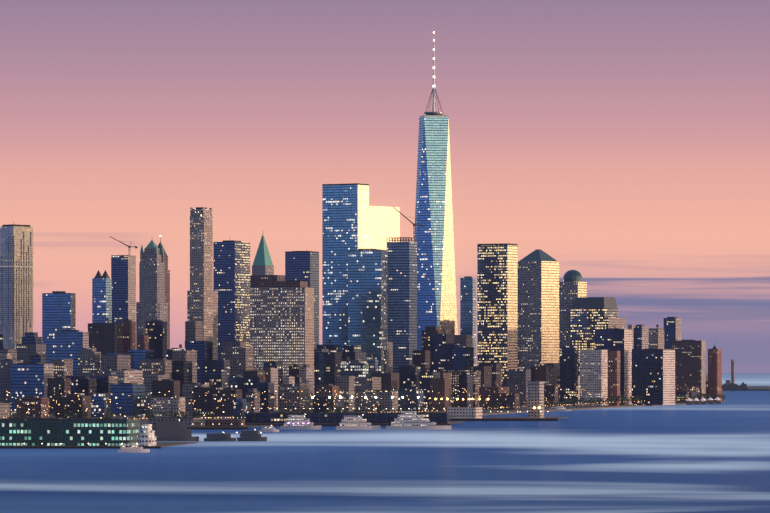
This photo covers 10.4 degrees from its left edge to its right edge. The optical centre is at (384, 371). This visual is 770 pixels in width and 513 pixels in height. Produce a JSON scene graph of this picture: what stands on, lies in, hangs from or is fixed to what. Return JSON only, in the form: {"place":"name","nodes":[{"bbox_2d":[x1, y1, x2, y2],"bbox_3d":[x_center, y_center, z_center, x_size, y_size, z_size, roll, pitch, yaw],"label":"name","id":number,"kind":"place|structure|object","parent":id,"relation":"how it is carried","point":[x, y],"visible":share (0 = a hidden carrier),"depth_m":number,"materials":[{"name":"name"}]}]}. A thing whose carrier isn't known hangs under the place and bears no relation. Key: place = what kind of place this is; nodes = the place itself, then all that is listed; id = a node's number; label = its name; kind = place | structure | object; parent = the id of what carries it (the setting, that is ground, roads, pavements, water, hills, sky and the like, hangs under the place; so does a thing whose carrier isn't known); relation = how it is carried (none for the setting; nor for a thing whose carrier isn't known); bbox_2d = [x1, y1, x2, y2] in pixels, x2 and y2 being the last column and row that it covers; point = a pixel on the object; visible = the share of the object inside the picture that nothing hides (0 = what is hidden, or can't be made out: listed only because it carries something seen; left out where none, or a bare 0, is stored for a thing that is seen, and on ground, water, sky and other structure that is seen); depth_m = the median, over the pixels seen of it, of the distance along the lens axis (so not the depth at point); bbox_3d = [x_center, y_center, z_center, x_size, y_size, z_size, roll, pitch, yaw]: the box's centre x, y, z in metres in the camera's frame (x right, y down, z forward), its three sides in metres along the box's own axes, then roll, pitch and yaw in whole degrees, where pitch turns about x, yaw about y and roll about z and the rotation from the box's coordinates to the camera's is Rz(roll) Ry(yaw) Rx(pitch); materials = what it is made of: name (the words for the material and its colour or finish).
{"place":"outdoors","nodes":[
{"label":"outdoors","id":0,"kind":"place"},
{"bbox_2d":[0,359,22,411],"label":"building","id":1,"kind":"structure","parent":0,"point":[5,378],"depth_m":5148.88,"materials":[{"name":"grey"}]},
{"bbox_2d":[0,224,32,359],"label":"skyscraper","id":2,"kind":"structure","parent":0,"point":[16,281],"depth_m":7002.80,"materials":[{"name":"grey"}]},
{"bbox_2d":[17,344,45,362],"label":"building","id":3,"kind":"structure","parent":0,"point":[25,352],"depth_m":5462.69,"materials":[{"name":"grey"}]},
{"bbox_2d":[11,363,53,412],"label":"building","id":4,"kind":"structure","parent":0,"point":[28,379],"depth_m":5057.40,"materials":[{"name":"blue glass"}]},
{"bbox_2d":[16,396,48,417],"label":"building","id":5,"kind":"structure","parent":0,"point":[38,406],"depth_m":4419.49,"materials":[{"name":"brown"}]},
{"bbox_2d":[42,291,75,343],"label":"building","id":6,"kind":"structure","parent":0,"point":[58,311],"depth_m":6302.06,"materials":[{"name":"blue glass"}]},
{"bbox_2d":[47,376,70,414],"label":"building","id":7,"kind":"structure","parent":0,"point":[57,385],"depth_m":4804.93,"materials":[{"name":"grey"}]},
{"bbox_2d":[51,359,72,377],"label":"building","id":8,"kind":"structure","parent":0,"point":[63,367],"depth_m":5195.69,"materials":[{"name":"grey"}]},
{"bbox_2d":[45,330,88,375],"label":"building","id":9,"kind":"structure","parent":0,"point":[65,344],"depth_m":5757.80,"materials":[{"name":"blue glass"}]},
{"bbox_2d":[55,394,90,417],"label":"building","id":10,"kind":"structure","parent":0,"point":[76,404],"depth_m":4458.85,"materials":[{"name":"brown"}]},
{"bbox_2d":[71,377,95,395],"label":"building","id":11,"kind":"structure","parent":0,"point":[84,386],"depth_m":4836.38,"materials":[{"name":"grey"}]},
{"bbox_2d":[78,348,100,375],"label":"building","id":12,"kind":"structure","parent":0,"point":[89,361],"depth_m":5386.49,"materials":[{"name":"grey"}]},
{"bbox_2d":[65,376,117,413],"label":"building","id":13,"kind":"structure","parent":0,"point":[103,383],"depth_m":4867.46,"materials":[{"name":"grey"}]},
{"bbox_2d":[91,393,107,416],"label":"building","id":14,"kind":"structure","parent":0,"point":[99,405],"depth_m":4555.71,"materials":[{"name":"blue glass"}]},
{"bbox_2d":[92,270,111,322],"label":"skyscraper","id":15,"kind":"structure","parent":0,"point":[101,298],"depth_m":6649.95,"materials":[{"name":"blue glass"}]},
{"bbox_2d":[88,318,122,375],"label":"building","id":16,"kind":"structure","parent":0,"point":[105,338],"depth_m":5947.19,"materials":[{"name":"grey"}]},
{"bbox_2d":[102,355,130,375],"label":"building","id":17,"kind":"structure","parent":0,"point":[114,362],"depth_m":5315.81,"materials":[{"name":"grey"}]},
{"bbox_2d":[111,369,142,383],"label":"building","id":18,"kind":"structure","parent":0,"point":[129,376],"depth_m":5012.32,"materials":[{"name":"grey"}]},
{"bbox_2d":[110,383,144,415],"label":"building","id":19,"kind":"structure","parent":0,"point":[125,400],"depth_m":4735.99,"materials":[{"name":"blue glass"}]},
{"bbox_2d":[122,320,135,352],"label":"building","id":20,"kind":"structure","parent":0,"point":[129,334],"depth_m":5978.25,"materials":[{"name":"brown"}]},
{"bbox_2d":[127,350,153,369],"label":"building","id":21,"kind":"structure","parent":0,"point":[137,356],"depth_m":5452.57,"materials":[{"name":"blue"}]},
{"bbox_2d":[139,240,164,334],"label":"skyscraper","id":22,"kind":"structure","parent":0,"point":[151,279],"depth_m":6202.27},
{"bbox_2d":[140,359,171,383],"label":"building","id":23,"kind":"structure","parent":0,"point":[151,366],"depth_m":5226.77,"materials":[{"name":"grey"}]},
{"bbox_2d":[146,320,166,358],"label":"building","id":24,"kind":"structure","parent":0,"point":[156,331],"depth_m":5994.48,"materials":[{"name":"grey"}]},
{"bbox_2d":[144,368,169,413],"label":"building","id":25,"kind":"structure","parent":0,"point":[148,379],"depth_m":4954.67,"materials":[{"name":"grey"}]},
{"bbox_2d":[158,235,169,348],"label":"gothic tower","id":26,"kind":"structure","parent":0,"point":[167,285],"depth_m":7419.60,"materials":[{"name":"grey"}]},
{"bbox_2d":[152,379,179,396],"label":"building","id":27,"kind":"structure","parent":0,"point":[163,387],"depth_m":4846.50,"materials":[{"name":"grey"}]},
{"bbox_2d":[151,396,184,416],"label":"building","id":28,"kind":"structure","parent":0,"point":[159,404],"depth_m":4483.59,"materials":[{"name":"grey"}]},
{"bbox_2d":[149,417,200,426],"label":"pier shed","id":29,"kind":"structure","parent":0,"point":[193,421],"depth_m":3749.72,"materials":[{"name":"grey"}]},
{"bbox_2d":[172,354,191,396],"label":"building","id":30,"kind":"structure","parent":0,"point":[182,372],"depth_m":5256.85,"materials":[{"name":"grey"}]},
{"bbox_2d":[172,344,196,382],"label":"building","id":31,"kind":"structure","parent":0,"point":[177,355],"depth_m":5432.70,"materials":[{"name":"grey"}]},
{"bbox_2d":[185,316,202,340],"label":"building","id":32,"kind":"structure","parent":0,"point":[193,330],"depth_m":6021.52,"materials":[{"name":"grey"}]},
{"bbox_2d":[183,383,208,415],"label":"building","id":33,"kind":"structure","parent":0,"point":[188,392],"depth_m":4730.51,"materials":[{"name":"grey"}]},
{"bbox_2d":[185,341,212,383],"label":"building","id":34,"kind":"structure","parent":0,"point":[204,349],"depth_m":5687.54,"materials":[{"name":"blue glass"}]},
{"bbox_2d":[194,380,223,415],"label":"building","id":35,"kind":"structure","parent":0,"point":[202,403],"depth_m":4718.30,"materials":[{"name":"grey"}]},
{"bbox_2d":[202,371,226,387],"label":"building","id":36,"kind":"structure","parent":0,"point":[218,378],"depth_m":5061.88,"materials":[{"name":"grey"}]},
{"bbox_2d":[203,360,229,387],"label":"building","id":37,"kind":"structure","parent":0,"point":[216,365],"depth_m":5266.91,"materials":[{"name":"grey"}]},
{"bbox_2d":[205,420,244,426],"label":"pier shed","id":38,"kind":"structure","parent":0,"point":[223,423],"depth_m":3747.21,"materials":[{"name":"brown"}]},
{"bbox_2d":[212,388,241,415],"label":"building","id":39,"kind":"structure","parent":0,"point":[223,406],"depth_m":4675.48,"materials":[{"name":"grey"}]},
{"bbox_2d":[213,240,249,359],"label":"building","id":40,"kind":"structure","parent":0,"point":[231,272],"depth_m":6706.70,"materials":[{"name":"blue glass"}]},
{"bbox_2d":[221,340,245,359],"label":"building","id":41,"kind":"structure","parent":0,"point":[225,345],"depth_m":5690.94,"materials":[{"name":"grey"}]},
{"bbox_2d":[228,347,253,375],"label":"building","id":42,"kind":"structure","parent":0,"point":[241,359],"depth_m":5527.64,"materials":[{"name":"grey"}]},
{"bbox_2d":[237,377,265,398],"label":"building","id":43,"kind":"structure","parent":0,"point":[244,384],"depth_m":4939.76,"materials":[{"name":"grey"}]},
{"bbox_2d":[246,388,259,412],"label":"building","id":44,"kind":"structure","parent":0,"point":[253,400],"depth_m":4697.26,"materials":[{"name":"grey"}]},
{"bbox_2d":[257,376,273,412],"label":"building","id":45,"kind":"structure","parent":0,"point":[266,400],"depth_m":4908.51,"materials":[{"name":"grey"}]},
{"bbox_2d":[279,384,312,412],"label":"building","id":46,"kind":"structure","parent":0,"point":[290,394],"depth_m":5018.41,"materials":[{"name":"grey"}]},
{"bbox_2d":[285,251,318,348],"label":"building","id":47,"kind":"structure","parent":0,"point":[301,265],"depth_m":7010.89,"materials":[{"name":"blue glass"}]},
{"bbox_2d":[312,396,342,412],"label":"building","id":48,"kind":"structure","parent":0,"point":[322,403],"depth_m":4852.12,"materials":[{"name":"grey"}]},
{"bbox_2d":[316,384,338,395],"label":"building","id":49,"kind":"structure","parent":0,"point":[323,389],"depth_m":5013.34,"materials":[{"name":"brown"}]},
{"bbox_2d":[314,346,341,395],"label":"building","id":50,"kind":"structure","parent":0,"point":[332,361],"depth_m":5713.81,"materials":[{"name":"grey"}]},
{"bbox_2d":[335,376,354,410],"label":"building","id":51,"kind":"structure","parent":0,"point":[346,384],"depth_m":5266.33,"materials":[{"name":"grey"}]},
{"bbox_2d":[322,183,368,351],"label":"skyscraper","id":52,"kind":"structure","parent":0,"point":[345,218],"depth_m":6415.82,"materials":[{"name":"blue glass"}]},
{"bbox_2d":[245,413,449,423],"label":"pier shed","id":53,"kind":"structure","parent":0,"point":[388,418],"depth_m":3976.87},
{"bbox_2d":[342,346,365,362],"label":"building","id":54,"kind":"structure","parent":0,"point":[353,352],"depth_m":5799.39,"materials":[{"name":"grey"}]},
{"bbox_2d":[340,357,368,376],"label":"building","id":55,"kind":"structure","parent":0,"point":[355,369],"depth_m":5572.33,"materials":[{"name":"grey glass"}]},
{"bbox_2d":[10,401,722,426],"bbox_3d":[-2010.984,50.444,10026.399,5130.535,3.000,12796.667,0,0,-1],"label":"seawall","id":56,"kind":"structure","parent":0,"point":[522,409],"depth_m":5228.46,"materials":[{"name":"grey concrete"}]},
{"bbox_2d":[111,255,135,322],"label":"tower with crane","id":57,"kind":"structure","parent":56,"relation":"on","point":[123,272],"depth_m":6901.68,"materials":[{"name":"blue glass"}]},
{"bbox_2d":[136,302,167,349],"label":"office building","id":58,"kind":"structure","parent":56,"relation":"on","point":[163,311],"depth_m":6213.13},
{"bbox_2d":[187,291,217,359],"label":"skyscraper","id":59,"kind":"structure","parent":56,"relation":"on","point":[215,325],"depth_m":6529.45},
{"bbox_2d":[190,207,212,340],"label":"skyscraper","id":60,"kind":"structure","parent":59,"relation":"on","point":[201,263],"depth_m":6502.85,"materials":[{"name":"grey"}]},
{"bbox_2d":[252,236,273,274],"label":"green pyramid tower","id":61,"kind":"structure","parent":56,"relation":"on","point":[262,264],"depth_m":7307.24,"materials":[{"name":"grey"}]},
{"bbox_2d":[263,367,277,411],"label":"building","id":62,"kind":"structure","parent":56,"relation":"on","point":[271,374],"depth_m":5226.92,"materials":[{"name":"grey"}]},
{"bbox_2d":[250,281,313,376],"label":"lit block","id":63,"kind":"structure","parent":56,"relation":"on","point":[281,321],"depth_m":5608.06,"materials":[{"name":"grey"}]},
{"bbox_2d":[299,365,313,395],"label":"building","id":64,"kind":"structure","parent":56,"relation":"on","point":[306,374],"depth_m":5364.18,"materials":[{"name":"grey"}]},
{"bbox_2d":[9,393,724,419],"bbox_3d":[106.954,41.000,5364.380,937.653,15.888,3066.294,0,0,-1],"label":"esplanade trees","id":65,"kind":"object","parent":56,"relation":"on","point":[619,398],"visible":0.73,"depth_m":4681.98,"materials":[{"name":"brown plant"}]},
{"bbox_2d":[348,249,387,372],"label":"building","id":66,"kind":"structure","parent":56,"relation":"on","point":[368,301],"depth_m":5905.12,"materials":[{"name":"blue glass"}]},
{"bbox_2d":[387,237,416,372],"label":"tower under construction","id":67,"kind":"structure","parent":56,"relation":"on","point":[402,296],"depth_m":6106.07,"materials":[{"name":"blue glass"}]},
{"bbox_2d":[414,31,457,349],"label":"skyscraper","id":68,"kind":"structure","parent":56,"relation":"on","point":[436,287],"depth_m":6917.19,"materials":[{"name":"blue glass"}]},
{"bbox_2d":[518,249,558,368],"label":"pyramid roof tower","id":69,"kind":"structure","parent":56,"relation":"on","point":[538,307],"depth_m":6367.43,"materials":[{"name":"grey"}]},
{"bbox_2d":[559,270,586,375],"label":"skyscraper","id":70,"kind":"structure","parent":56,"relation":"on","point":[572,286],"depth_m":6513.08,"materials":[{"name":"grey"}]},
{"bbox_2d":[632,349,674,404],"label":"building","id":71,"kind":"structure","parent":56,"relation":"on","point":[653,376],"depth_m":6267.62,"materials":[{"name":"grey"}]},
{"bbox_2d":[672,340,705,401],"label":"building","id":72,"kind":"structure","parent":56,"relation":"on","point":[690,363],"depth_m":6962.78,"materials":[{"name":"grey"}]},
{"bbox_2d":[708,345,721,400],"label":"high-rise building","id":73,"kind":"structure","parent":56,"relation":"on","point":[714,367],"depth_m":7011.01,"materials":[{"name":"brown"}]},
{"bbox_2d":[355,377,380,406],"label":"building","id":74,"kind":"structure","parent":0,"point":[366,383],"depth_m":5330.35,"materials":[{"name":"grey"}]},
{"bbox_2d":[356,390,397,412],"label":"building","id":75,"kind":"structure","parent":0,"point":[387,401],"depth_m":5031.82,"materials":[{"name":"grey"}]},
{"bbox_2d":[369,206,399,249],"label":"pale glass tower","id":76,"kind":"structure","parent":0,"point":[384,224],"depth_m":7433.32,"materials":[{"name":"yellow"}]},
{"bbox_2d":[0,373,769,512],"bbox_3d":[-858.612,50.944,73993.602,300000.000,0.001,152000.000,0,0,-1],"label":"water","id":77,"kind":"structure","parent":0,"point":[703,458],"depth_m":2204.75,"materials":[{"name":"blue liquid"}]},
{"bbox_2d":[0,442,197,448],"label":"pier","id":78,"kind":"structure","parent":77,"relation":"on","point":[159,445],"depth_m":2807.93,"materials":[{"name":"grey concrete"}]},
{"bbox_2d":[0,418,139,445],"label":"pier terminal","id":79,"kind":"object","parent":78,"relation":"on","point":[70,431],"visible":0.98,"depth_m":2822.62,"materials":[{"name":"green"}]},
{"bbox_2d":[137,424,155,445],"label":"pier head rotunda","id":80,"kind":"structure","parent":78,"relation":"on","point":[146,437],"depth_m":2809.70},
{"bbox_2d":[154,415,198,440],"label":"ship","id":81,"kind":"object","parent":77,"relation":"on","point":[169,430],"visible":0.9,"depth_m":3096.00,"materials":[{"name":"grey metal"}]},
{"bbox_2d":[237,429,266,440],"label":"tug boat","id":82,"kind":"object","parent":77,"relation":"on","point":[250,435],"visible":1,"depth_m":3097.71,"materials":[{"name":"metal"}]},
{"bbox_2d":[280,414,321,429],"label":"purple yacht","id":83,"kind":"object","parent":77,"relation":"on","point":[296,422],"visible":1,"depth_m":3731.95,"materials":[{"name":"grey"}]},
{"bbox_2d":[336,416,380,429],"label":"white yacht","id":84,"kind":"object","parent":77,"relation":"on","point":[353,423],"visible":1,"depth_m":3731.70,"materials":[{"name":"grey"}]},
{"bbox_2d":[386,410,450,429],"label":"white yacht","id":85,"kind":"object","parent":77,"relation":"on","point":[408,420],"visible":1,"depth_m":3731.55,"materials":[{"name":"grey"}]},
{"bbox_2d":[450,417,568,420],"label":"pier deck","id":86,"kind":"structure","parent":77,"relation":"on","point":[508,419],"depth_m":4385.71,"materials":[{"name":"grey"}]},
{"bbox_2d":[528,381,543,417],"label":"ventilation tower","id":87,"kind":"structure","parent":86,"relation":"on","point":[536,394],"depth_m":4428.13,"materials":[{"name":"grey"}]},
{"bbox_2d":[0,0,769,372],"label":"sky","id":88,"kind":"structure","parent":0,"point":[626,143],"materials":[{"name":"pink"}]},
{"bbox_2d":[372,367,398,390],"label":"building","id":89,"kind":"structure","parent":0,"point":[388,380],"depth_m":5468.62,"materials":[{"name":"grey"}]},
{"bbox_2d":[399,365,419,388],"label":"building","id":90,"kind":"structure","parent":0,"point":[409,376],"depth_m":5652.69,"materials":[{"name":"grey"}]},
{"bbox_2d":[398,389,423,411],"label":"building","id":91,"kind":"structure","parent":0,"point":[413,401],"depth_m":5191.54,"materials":[{"name":"grey"}]},
{"bbox_2d":[412,350,429,371],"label":"building","id":92,"kind":"structure","parent":0,"point":[421,359],"depth_m":5966.65,"materials":[{"name":"brown"}]},
{"bbox_2d":[420,372,439,408],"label":"building","id":93,"kind":"structure","parent":0,"point":[425,377],"depth_m":5584.99,"materials":[{"name":"grey"}]},
{"bbox_2d":[430,378,448,409],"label":"building","id":94,"kind":"structure","parent":0,"point":[439,387],"depth_m":5461.14,"materials":[{"name":"brown"}]},
{"bbox_2d":[428,333,453,371],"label":"building","id":95,"kind":"structure","parent":0,"point":[435,341],"depth_m":6389.17,"materials":[{"name":"grey"}]},
{"bbox_2d":[437,343,464,372],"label":"building","id":96,"kind":"structure","parent":0,"point":[444,356],"depth_m":6244.89,"materials":[{"name":"blue glass"}]},
{"bbox_2d":[441,371,480,406],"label":"building","id":97,"kind":"structure","parent":0,"point":[455,375],"depth_m":5741.44,"materials":[{"name":"grey"}]},
{"bbox_2d":[452,347,473,370],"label":"building","id":98,"kind":"structure","parent":0,"point":[462,358],"depth_m":6218.40,"materials":[{"name":"blue glass"}]},
{"bbox_2d":[447,407,481,417],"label":"pier building","id":99,"kind":"structure","parent":0,"point":[465,412],"depth_m":4393.60,"materials":[{"name":"grey"}]},
{"bbox_2d":[459,372,472,406],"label":"building","id":100,"kind":"structure","parent":0,"point":[465,381],"depth_m":5689.67,"materials":[{"name":"grey"}]},
{"bbox_2d":[460,276,475,365],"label":"building","id":101,"kind":"structure","parent":0,"point":[467,305],"depth_m":6654.92,"materials":[{"name":"blue glass"}]},
{"bbox_2d":[473,366,491,386],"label":"building","id":102,"kind":"structure","parent":0,"point":[486,376],"depth_m":5946.93,"materials":[{"name":"brown"}]},
{"bbox_2d":[479,363,501,386],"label":"building","id":103,"kind":"structure","parent":0,"point":[497,372],"depth_m":6018.60,"materials":[{"name":"grey"}]},
{"bbox_2d":[479,380,508,408],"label":"building","id":104,"kind":"structure","parent":0,"point":[482,390],"depth_m":5613.71,"materials":[{"name":"brown"}]},
{"bbox_2d":[477,243,517,386],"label":"skyscraper","id":105,"kind":"structure","parent":0,"point":[497,303],"depth_m":6214.24,"materials":[{"name":"grey"}]},
{"bbox_2d":[484,393,518,409],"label":"building","id":106,"kind":"structure","parent":0,"point":[503,399],"depth_m":5481.35,"materials":[{"name":"grey"}]},
{"bbox_2d":[507,369,530,405],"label":"building","id":107,"kind":"structure","parent":0,"point":[518,380],"depth_m":6098.06,"materials":[{"name":"grey"}]},
{"bbox_2d":[560,346,577,405],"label":"building","id":108,"kind":"structure","parent":0,"point":[568,370],"depth_m":6156.89,"materials":[{"name":"blue glass"}]},
{"bbox_2d":[580,350,607,405],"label":"building","id":109,"kind":"structure","parent":0,"point":[593,372],"depth_m":6130.58,"materials":[{"name":"grey"}]},
{"bbox_2d":[570,297,625,375],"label":"stepped tower","id":110,"kind":"structure","parent":0,"point":[589,316],"depth_m":6473.59,"materials":[{"name":"grey"}]},
{"bbox_2d":[595,328,631,404],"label":"building","id":111,"kind":"structure","parent":0,"point":[614,339],"depth_m":6312.51,"materials":[{"name":"blue glass"}]},
{"bbox_2d":[608,351,619,405],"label":"building","id":112,"kind":"structure","parent":0,"point":[613,373],"depth_m":6106.32,"materials":[{"name":"brown"}]},
{"bbox_2d":[634,325,647,348],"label":"building","id":113,"kind":"structure","parent":0,"point":[640,336],"depth_m":7109.71,"materials":[{"name":"blue glass"}]},
{"bbox_2d":[649,324,663,348],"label":"building","id":114,"kind":"structure","parent":0,"point":[656,337],"depth_m":7210.10,"materials":[{"name":"grey"}]},
{"bbox_2d":[664,317,681,348],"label":"building","id":115,"kind":"structure","parent":0,"point":[672,328],"depth_m":7362.14,"materials":[{"name":"blue glass"}]},
{"bbox_2d":[722,382,769,390],"bbox_3d":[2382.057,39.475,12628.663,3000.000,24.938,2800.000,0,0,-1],"label":"island","id":116,"kind":"structure","parent":0,"point":[731,386],"depth_m":11536.51,"materials":[{"name":"grey"}]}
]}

